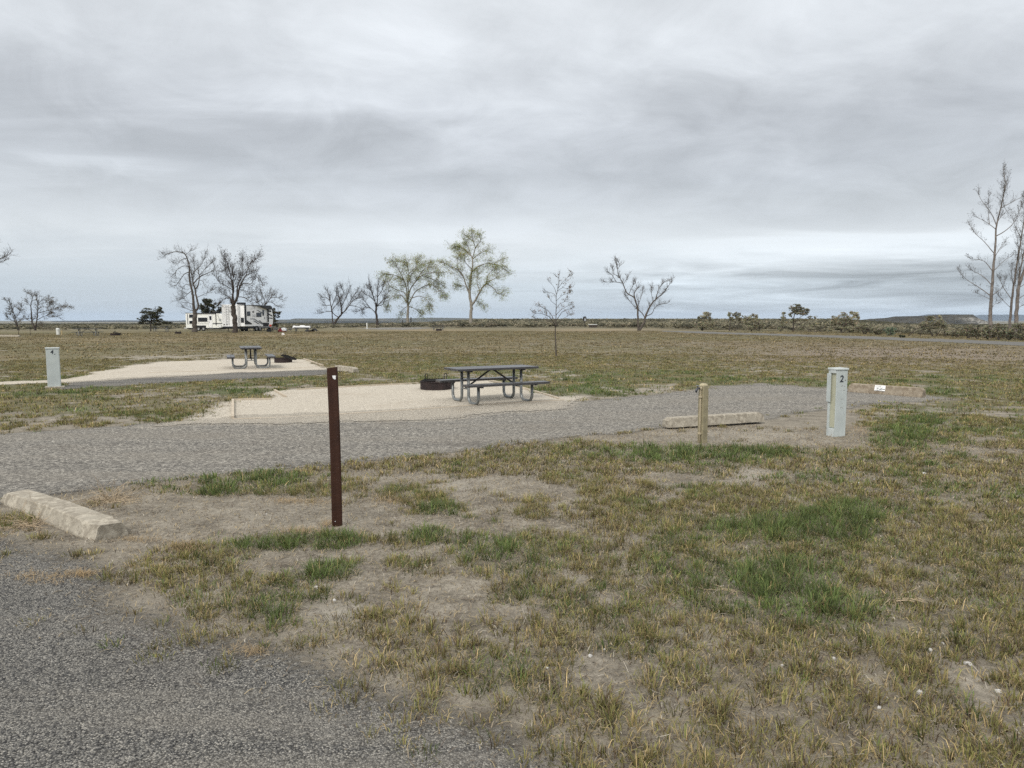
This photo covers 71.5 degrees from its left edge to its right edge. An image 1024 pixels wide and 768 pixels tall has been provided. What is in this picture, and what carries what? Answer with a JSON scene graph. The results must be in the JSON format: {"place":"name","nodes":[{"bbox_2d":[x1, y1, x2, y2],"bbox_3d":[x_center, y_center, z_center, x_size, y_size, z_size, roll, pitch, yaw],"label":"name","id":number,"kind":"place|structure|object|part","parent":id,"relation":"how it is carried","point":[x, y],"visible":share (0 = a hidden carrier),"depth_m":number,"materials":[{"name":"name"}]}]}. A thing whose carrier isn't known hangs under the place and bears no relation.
{"place":"outdoors","nodes":[
{"label":"outdoors","id":0,"kind":"place"},
{"bbox_2d":[52,320,185,321],"bbox_3d":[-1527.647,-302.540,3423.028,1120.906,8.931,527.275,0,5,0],"label":"hills","id":1,"kind":"structure","parent":0,"point":[115,321],"depth_m":3182.19,"materials":[{"name":"green plant"}]},
{"bbox_2d":[60,327,425,388],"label":"spur road","id":2,"kind":"structure","parent":0,"point":[238,375],"depth_m":20.83,"materials":[{"name":"grey gravel"}]},
{"bbox_2d":[0,544,541,767],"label":"gravel road","id":3,"kind":"structure","parent":0,"point":[291,692],"depth_m":3.14,"materials":[{"name":"grey gravel"}]},
{"bbox_2d":[0,359,578,426],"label":"gravel ground","id":4,"kind":"structure","parent":0,"point":[297,405],"depth_m":14.89,"materials":[{"name":"beige gravel"}]},
{"bbox_2d":[149,358,323,372],"bbox_3d":[-8.538,-0.652,25.975,3.618,0.106,8.350,2,5,18],"label":"timber edging","id":5,"kind":"object","parent":4,"relation":"on","point":[260,369],"visible":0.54,"depth_m":24.57,"materials":[{"name":"wood"}]},
{"bbox_2d":[227,346,275,368],"bbox_3d":[-9.250,-0.946,25.168,1.574,0.748,1.860,-2,6,-22],"label":"picnic table","id":6,"kind":"object","parent":4,"relation":"on","point":[245,349],"visible":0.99,"depth_m":24.64,"materials":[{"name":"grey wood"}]},
{"bbox_2d":[274,352,296,362],"bbox_3d":[-8.967,-1.054,28.105,0.877,0.478,0.708,1,5,10],"label":"fire ring","id":7,"kind":"object","parent":4,"relation":"on","point":[285,359],"visible":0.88,"depth_m":27.89,"materials":[{"name":"metal"}]},
{"bbox_2d":[420,373,450,389],"bbox_3d":[-1.860,-0.054,17.416,0.798,0.414,0.798,-2,6,-20],"label":"fire ring","id":8,"kind":"object","parent":4,"relation":"on","point":[428,384],"visible":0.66,"depth_m":17.12,"materials":[{"name":"metal"}]},
{"bbox_2d":[435,365,549,404],"bbox_3d":[-0.420,0.004,14.781,1.860,0.724,1.574,-3,6,-29],"label":"picnic table","id":9,"kind":"object","parent":4,"relation":"on","point":[468,379],"visible":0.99,"depth_m":14.58,"materials":[{"name":"grey wood"}]},
{"bbox_2d":[276,321,404,322],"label":"hills","id":10,"kind":"structure","parent":0,"point":[342,322],"depth_m":1891.95,"materials":[{"name":"green plant"}]},
{"bbox_2d":[277,318,482,321],"bbox_3d":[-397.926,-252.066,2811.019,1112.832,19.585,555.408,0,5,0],"label":"hills","id":11,"kind":"structure","parent":0,"point":[372,319],"depth_m":2580.91,"materials":[{"name":"green plant"}]},
{"bbox_2d":[0,383,945,503],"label":"spur road","id":12,"kind":"structure","parent":0,"point":[55,460],"depth_m":10.27,"materials":[{"name":"stone"}]},
{"bbox_2d":[848,383,925,397],"bbox_3d":[8.515,0.143,16.199,0.245,0.224,1.602,-5,7,-41],"label":"parking stop","id":13,"kind":"object","parent":12,"relation":"on","point":[920,392],"visible":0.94,"depth_m":16.07,"materials":[{"name":"concrete"}]},
{"bbox_2d":[0,321,1023,767],"bbox_3d":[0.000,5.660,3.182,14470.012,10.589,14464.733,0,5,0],"label":"ground","id":14,"kind":"structure","parent":0,"point":[280,511],"depth_m":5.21,"materials":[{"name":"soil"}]},
{"bbox_2d":[0,242,18,263],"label":"bare tree","id":15,"kind":"object","parent":14,"relation":"on","point":[7,254],"visible":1,"depth_m":84.21,"materials":[{"name":"grey plant"}]},
{"bbox_2d":[0,335,20,336],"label":"parking stop","id":16,"kind":"object","parent":14,"relation":"on","point":[10,335],"visible":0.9,"depth_m":70.08,"materials":[{"name":"concrete"}]},
{"bbox_2d":[2,297,35,329],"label":"bare tree","id":17,"kind":"object","parent":14,"relation":"on","point":[10,312],"visible":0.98,"depth_m":120.51,"materials":[{"name":"brown plant"}]},
{"bbox_2d":[0,493,49,536],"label":"dry weed","id":18,"kind":"object","parent":14,"relation":"on","point":[22,526],"visible":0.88,"depth_m":5.83,"materials":[{"name":"beige plant"}]},
{"bbox_2d":[14,288,73,329],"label":"bare tree","id":19,"kind":"object","parent":14,"relation":"on","point":[50,302],"visible":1,"depth_m":117.38,"materials":[{"name":"brown plant"}]},
{"bbox_2d":[44,347,64,387],"bbox_3d":[-11.466,-0.385,17.803,0.420,1.060,0.310,-3,6,-28],"label":"utility pedestal","id":20,"kind":"object","parent":14,"relation":"on","point":[53,367],"visible":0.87,"depth_m":17.72,"materials":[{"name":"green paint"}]},
{"bbox_2d":[0,489,127,542],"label":"parking stop","id":21,"kind":"object","parent":14,"relation":"on","point":[79,521],"visible":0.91,"depth_m":5.82,"materials":[{"name":"concrete"}]},
{"bbox_2d":[75,329,98,335],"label":"picnic table","id":22,"kind":"object","parent":14,"relation":"on","point":[95,332],"visible":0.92,"depth_m":72.72,"materials":[{"name":"grey wood"}]},
{"bbox_2d":[73,471,147,507],"bbox_3d":[-3.793,0.966,6.674,0.634,0.273,0.685,0,5,0],"label":"dry weed","id":23,"kind":"object","parent":14,"relation":"on","point":[110,500],"visible":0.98,"depth_m":6.67,"materials":[{"name":"beige plant"}]},
{"bbox_2d":[136,306,172,330],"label":"juniper","id":24,"kind":"object","parent":14,"relation":"on","point":[152,314],"visible":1,"depth_m":102.23,"materials":[{"name":"green plant"}]},
{"bbox_2d":[151,326,171,331],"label":"picnic table","id":25,"kind":"object","parent":14,"relation":"on","point":[155,328],"visible":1,"depth_m":100.69,"materials":[{"name":"grey wood"}]},
{"bbox_2d":[156,244,227,331],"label":"bare tree","id":26,"kind":"object","parent":14,"relation":"on","point":[194,318],"visible":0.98,"depth_m":97.28,"materials":[{"name":"grey plant"}]},
{"bbox_2d":[185,312,222,330],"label":"travel trailer","id":27,"kind":"object","parent":14,"relation":"on","point":[213,320],"visible":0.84,"depth_m":106.62,"materials":[{"name":"white metal"}]},
{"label":"window","id":28,"kind":"part","parent":27,"relation":"part of","materials":[{"name":"black glass"}]},
{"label":"door","id":29,"kind":"part","parent":27,"relation":"part of","materials":[{"name":"white metal"}]},
{"bbox_2d":[199,298,215,329],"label":"juniper","id":30,"kind":"object","parent":14,"relation":"on","point":[206,307],"visible":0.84,"depth_m":117.06,"materials":[{"name":"green plant"}]},
{"bbox_2d":[213,302,221,329],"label":"juniper","id":31,"kind":"object","parent":14,"relation":"on","point":[219,309],"visible":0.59,"depth_m":119.19,"materials":[{"name":"green plant"}]},
{"bbox_2d":[211,244,267,332],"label":"bare tree","id":32,"kind":"object","parent":14,"relation":"on","point":[233,302],"visible":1,"depth_m":91.87,"materials":[{"name":"grey plant"}]},
{"bbox_2d":[222,302,272,331],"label":"travel trailer","id":33,"kind":"object","parent":14,"relation":"on","point":[247,317],"visible":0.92,"depth_m":102.43,"materials":[{"name":"white metal"}]},
{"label":"door","id":34,"kind":"part","parent":33,"relation":"part of","materials":[{"name":"white metal"}]},
{"bbox_2d":[254,285,286,308],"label":"bare tree","id":35,"kind":"object","parent":14,"relation":"on","point":[271,294],"visible":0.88,"depth_m":123.04,"materials":[{"name":"brown plant"}]},
{"bbox_2d":[272,308,281,328],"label":"juniper","id":36,"kind":"object","parent":14,"relation":"on","point":[274,318],"visible":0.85,"depth_m":115.47,"materials":[{"name":"green plant"}]},
{"bbox_2d":[278,328,286,331],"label":"pet tent","id":37,"kind":"object","parent":14,"relation":"on","point":[282,330],"visible":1,"depth_m":99.39,"materials":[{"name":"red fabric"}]},
{"bbox_2d":[327,367,346,529],"bbox_3d":[-1.440,0.579,5.798,0.200,1.441,0.195,-1,5,-6],"label":"marker post","id":38,"kind":"object","parent":14,"relation":"on","point":[334,436],"visible":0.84,"depth_m":5.79,"materials":[{"name":"metal"}]},
{"bbox_2d":[313,276,368,327],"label":"bare tree","id":39,"kind":"object","parent":14,"relation":"on","point":[329,294],"visible":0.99,"depth_m":163.99,"materials":[{"name":"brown plant"}]},
{"bbox_2d":[335,365,358,372],"bbox_3d":[-5.426,-0.477,23.271,0.245,0.203,1.426,-4,7,-38],"label":"parking stop","id":40,"kind":"object","parent":14,"relation":"on","point":[348,369],"visible":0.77,"depth_m":22.98,"materials":[{"name":"concrete"}]},
{"bbox_2d":[352,274,391,327],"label":"bare tree","id":41,"kind":"object","parent":14,"relation":"on","point":[374,300],"visible":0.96,"depth_m":166.53,"materials":[{"name":"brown plant"}]},
{"bbox_2d":[231,380,564,418],"bbox_3d":[-2.649,0.263,15.851,7.337,0.112,5.180,-3,6,-29],"label":"timber edging","id":42,"kind":"object","parent":14,"relation":"on","point":[275,390],"visible":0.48,"depth_m":15.01,"materials":[{"name":"wood"}]},
{"bbox_2d":[372,253,452,322],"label":"leafing tree","id":43,"kind":"object","parent":14,"relation":"on","point":[421,271],"visible":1,"depth_m":168.28,"materials":[{"name":"green plant"}]},
{"bbox_2d":[3,422,892,656],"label":"dead grass","id":44,"kind":"structure","parent":14,"relation":"on","point":[80,571],"depth_m":5.31,"materials":[{"name":"beige plant"}]},
{"bbox_2d":[459,321,469,325],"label":"sage bush","id":45,"kind":"object","parent":14,"relation":"on","point":[463,323],"visible":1,"depth_m":149.33,"materials":[{"name":"green plant"}]},
{"bbox_2d":[0,460,937,767],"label":"gravel","id":46,"kind":"structure","parent":14,"relation":"on","point":[318,628],"depth_m":3.61,"materials":[{"name":"grey gravel"}]},
{"bbox_2d":[437,226,515,322],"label":"leafing tree","id":47,"kind":"object","parent":14,"relation":"on","point":[473,270],"visible":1,"depth_m":170.13,"materials":[{"name":"green plant"}]},
{"bbox_2d":[0,319,1013,325],"bbox_3d":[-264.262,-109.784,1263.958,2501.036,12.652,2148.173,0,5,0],"label":"shrubbery","id":48,"kind":"object","parent":14,"relation":"on","point":[874,321],"visible":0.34,"depth_m":262.12,"materials":[{"name":"green plant"}]},
{"bbox_2d":[0,318,1020,337],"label":"shrubbery","id":49,"kind":"object","parent":14,"relation":"on","point":[905,328],"visible":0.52,"depth_m":151.72,"materials":[{"name":"green plant"}]},
{"bbox_2d":[0,397,1023,514],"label":"grass","id":50,"kind":"structure","parent":14,"relation":"on","point":[682,451],"depth_m":8.54,"materials":[{"name":"green plant"}]},
{"bbox_2d":[531,269,574,356],"bbox_3d":[1.880,-3.179,32.568,2.197,4.172,1.919,0,5,0],"label":"young tree","id":51,"kind":"object","parent":14,"relation":"on","point":[555,320],"visible":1,"depth_m":32.66,"materials":[{"name":"grey plant"}]},
{"bbox_2d":[599,256,674,330],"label":"bare tree","id":52,"kind":"object","parent":14,"relation":"on","point":[638,310],"visible":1,"depth_m":108.30,"materials":[{"name":"grey plant"}]},
{"bbox_2d":[680,323,693,327],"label":"sage bush","id":53,"kind":"object","parent":14,"relation":"on","point":[686,324],"visible":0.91,"depth_m":121.47,"materials":[{"name":"green plant"}]},
{"bbox_2d":[695,383,708,442],"bbox_3d":[2.579,0.463,9.756,0.217,0.936,0.100,-3,6,-33],"label":"faucet post","id":54,"kind":"object","parent":14,"relation":"on","point":[703,411],"visible":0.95,"depth_m":9.74,"materials":[{"name":"brown wood"}]},
{"bbox_2d":[693,312,717,330],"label":"bush","id":55,"kind":"object","parent":14,"relation":"on","point":[704,316],"visible":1,"depth_m":107.31,"materials":[{"name":"green plant"}]},
{"bbox_2d":[662,412,764,427],"bbox_3d":[3.247,0.566,11.401,1.862,0.149,0.203,-2,6,-22],"label":"parking stop","id":56,"kind":"object","parent":14,"relation":"on","point":[713,419],"visible":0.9,"depth_m":11.33,"materials":[{"name":"concrete"}]},
{"bbox_2d":[699,580,739,593],"bbox_3d":[1.335,1.262,4.456,0.283,0.075,0.264,3,6,27],"label":"dry weed","id":57,"kind":"object","parent":14,"relation":"on","point":[719,588],"visible":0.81,"depth_m":4.45,"materials":[{"name":"beige plant"}]},
{"bbox_2d":[721,323,731,327],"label":"sage bush","id":58,"kind":"object","parent":14,"relation":"on","point":[724,325],"visible":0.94,"depth_m":115.01,"materials":[{"name":"green plant"}]},
{"bbox_2d":[727,311,742,330],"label":"tree","id":59,"kind":"object","parent":14,"relation":"on","point":[737,315],"visible":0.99,"depth_m":103.50,"materials":[{"name":"green plant"}]},
{"bbox_2d":[741,314,764,330],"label":"bush","id":60,"kind":"object","parent":14,"relation":"on","point":[752,320],"visible":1,"depth_m":101.43,"materials":[{"name":"green plant"}]},
{"bbox_2d":[778,312,788,330],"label":"bush","id":61,"kind":"object","parent":14,"relation":"on","point":[783,318],"visible":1,"depth_m":98.57,"materials":[{"name":"green plant"}]},
{"bbox_2d":[788,304,812,331],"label":"tree","id":62,"kind":"object","parent":14,"relation":"on","point":[797,311],"visible":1,"depth_m":96.45,"materials":[{"name":"green plant"}]},
{"bbox_2d":[800,316,827,331],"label":"bush","id":63,"kind":"object","parent":14,"relation":"on","point":[817,323],"visible":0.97,"depth_m":93.70,"materials":[{"name":"green plant"}]},
{"bbox_2d":[826,367,848,436],"bbox_3d":[4.752,0.302,10.404,0.223,1.080,0.189,-2,5,-19],"label":"utility pedestal","id":64,"kind":"object","parent":14,"relation":"on","point":[836,392],"visible":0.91,"depth_m":10.35,"materials":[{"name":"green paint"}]},
{"bbox_2d":[827,311,860,332],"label":"bush","id":65,"kind":"object","parent":14,"relation":"on","point":[844,324],"visible":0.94,"depth_m":88.53,"materials":[{"name":"green plant"}]},
{"bbox_2d":[854,323,873,333],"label":"shrub","id":66,"kind":"object","parent":14,"relation":"on","point":[865,329],"visible":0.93,"depth_m":81.69,"materials":[{"name":"green plant"}]},
{"bbox_2d":[870,327,883,334],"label":"shrub","id":67,"kind":"object","parent":14,"relation":"on","point":[877,331],"visible":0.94,"depth_m":77.63,"materials":[{"name":"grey plant"}]},
{"bbox_2d":[883,327,896,335],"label":"shrub","id":68,"kind":"object","parent":14,"relation":"on","point":[888,330],"visible":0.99,"depth_m":73.75,"materials":[{"name":"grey plant"}]},
{"bbox_2d":[882,576,924,609],"bbox_3d":[2.325,1.235,4.241,0.247,0.160,0.396,2,6,20],"label":"dry weed","id":69,"kind":"object","parent":14,"relation":"on","point":[889,600],"visible":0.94,"depth_m":4.23,"materials":[{"name":"beige plant"}]},
{"bbox_2d":[908,314,950,335],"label":"bush","id":70,"kind":"object","parent":14,"relation":"on","point":[929,325],"visible":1,"depth_m":70.72,"materials":[{"name":"green plant"}]},
{"bbox_2d":[949,327,961,336],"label":"shrub","id":71,"kind":"object","parent":14,"relation":"on","point":[953,333],"visible":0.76,"depth_m":65.77,"materials":[{"name":"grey plant"}]},
{"bbox_2d":[958,325,970,337],"bbox_3d":[40.776,-4.643,63.805,1.558,1.322,0.716,0,5,0],"label":"shrub","id":72,"kind":"object","parent":14,"relation":"on","point":[964,330],"visible":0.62,"depth_m":63.76,"materials":[{"name":"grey plant"}]},
{"bbox_2d":[968,326,984,338],"bbox_3d":[40.419,-4.408,61.872,1.563,1.255,0.690,0,5,0],"label":"shrub","id":73,"kind":"object","parent":14,"relation":"on","point":[973,331],"visible":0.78,"depth_m":61.79,"materials":[{"name":"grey plant"}]},
{"bbox_2d":[979,325,995,338],"bbox_3d":[40.798,-4.387,60.851,1.575,1.397,0.745,0,5,0],"label":"shrub","id":74,"kind":"object","parent":14,"relation":"on","point":[986,331],"visible":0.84,"depth_m":60.79,"materials":[{"name":"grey plant"}]},
{"bbox_2d":[955,161,1023,337],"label":"bare poplar","id":75,"kind":"object","parent":14,"relation":"on","point":[991,303],"visible":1,"depth_m":63.27,"materials":[{"name":"grey plant"}]},
{"bbox_2d":[990,323,1007,339],"bbox_3d":[40.996,-4.379,59.859,1.603,1.549,0.644,0,5,0],"label":"shrub","id":76,"kind":"object","parent":14,"relation":"on","point":[997,328],"visible":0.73,"depth_m":59.80,"materials":[{"name":"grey plant"}]},
{"bbox_2d":[986,191,1023,331],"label":"bare poplar","id":77,"kind":"object","parent":14,"relation":"on","point":[1011,298],"visible":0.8,"depth_m":65.41,"materials":[{"name":"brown plant"}]},
{"bbox_2d":[997,327,1015,339],"bbox_3d":[40.988,-4.115,58.894,1.629,1.180,0.766,0,5,0],"label":"shrub","id":78,"kind":"object","parent":14,"relation":"on","point":[1009,335],"visible":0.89,"depth_m":58.81,"materials":[{"name":"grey plant"}]},
{"bbox_2d":[1010,233,1023,338],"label":"bare poplar","id":79,"kind":"object","parent":14,"relation":"on","point":[1017,302],"visible":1,"depth_m":62.38,"materials":[{"name":"grey plant"}]},
{"bbox_2d":[1010,323,1023,339],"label":"shrub","id":80,"kind":"object","parent":14,"relation":"on","point":[1020,331],"visible":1,"depth_m":57.79,"materials":[{"name":"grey plant"}]},
{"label":"picnic table","id":81,"kind":"object","parent":14,"relation":"on","visible":0},
{"bbox_2d":[292,325,310,327],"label":"tablecloth","id":82,"kind":"object","parent":81,"relation":"on","point":[302,326],"visible":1,"depth_m":102.40,"materials":[{"name":"white fabric"}]},
{"bbox_2d":[0,352,1023,418],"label":"grass","id":83,"kind":"structure","parent":0,"point":[558,361],"depth_m":21.88,"materials":[{"name":"green plant"}]},
{"bbox_2d":[0,330,1023,360],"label":"grass","id":84,"kind":"structure","parent":0,"point":[822,341],"depth_m":52.57,"materials":[{"name":"green plant"}]},
{"bbox_2d":[0,0,1023,320],"label":"sky","id":85,"kind":"structure","parent":0,"point":[828,158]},
{"bbox_2d":[588,324,596,327],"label":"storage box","id":86,"kind":"object","parent":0,"point":[592,325],"visible":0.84,"depth_m":145.14,"materials":[{"name":"green metal"}]},
{"bbox_2d":[663,331,1023,345],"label":"paved road","id":87,"kind":"structure","parent":0,"point":[949,340],"depth_m":63.57,"materials":[{"name":"grey asphalt"}]},
{"bbox_2d":[864,314,987,323],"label":"hills","id":88,"kind":"structure","parent":0,"point":[962,319],"depth_m":1142.80,"materials":[{"name":"grey"}]},
{"bbox_2d":[920,314,1023,320],"bbox_3d":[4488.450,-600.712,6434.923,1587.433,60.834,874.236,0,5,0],"label":"hills","id":89,"kind":"structure","parent":0,"point":[999,317],"depth_m":6145.59,"materials":[{"name":"green plant"}]}
]}

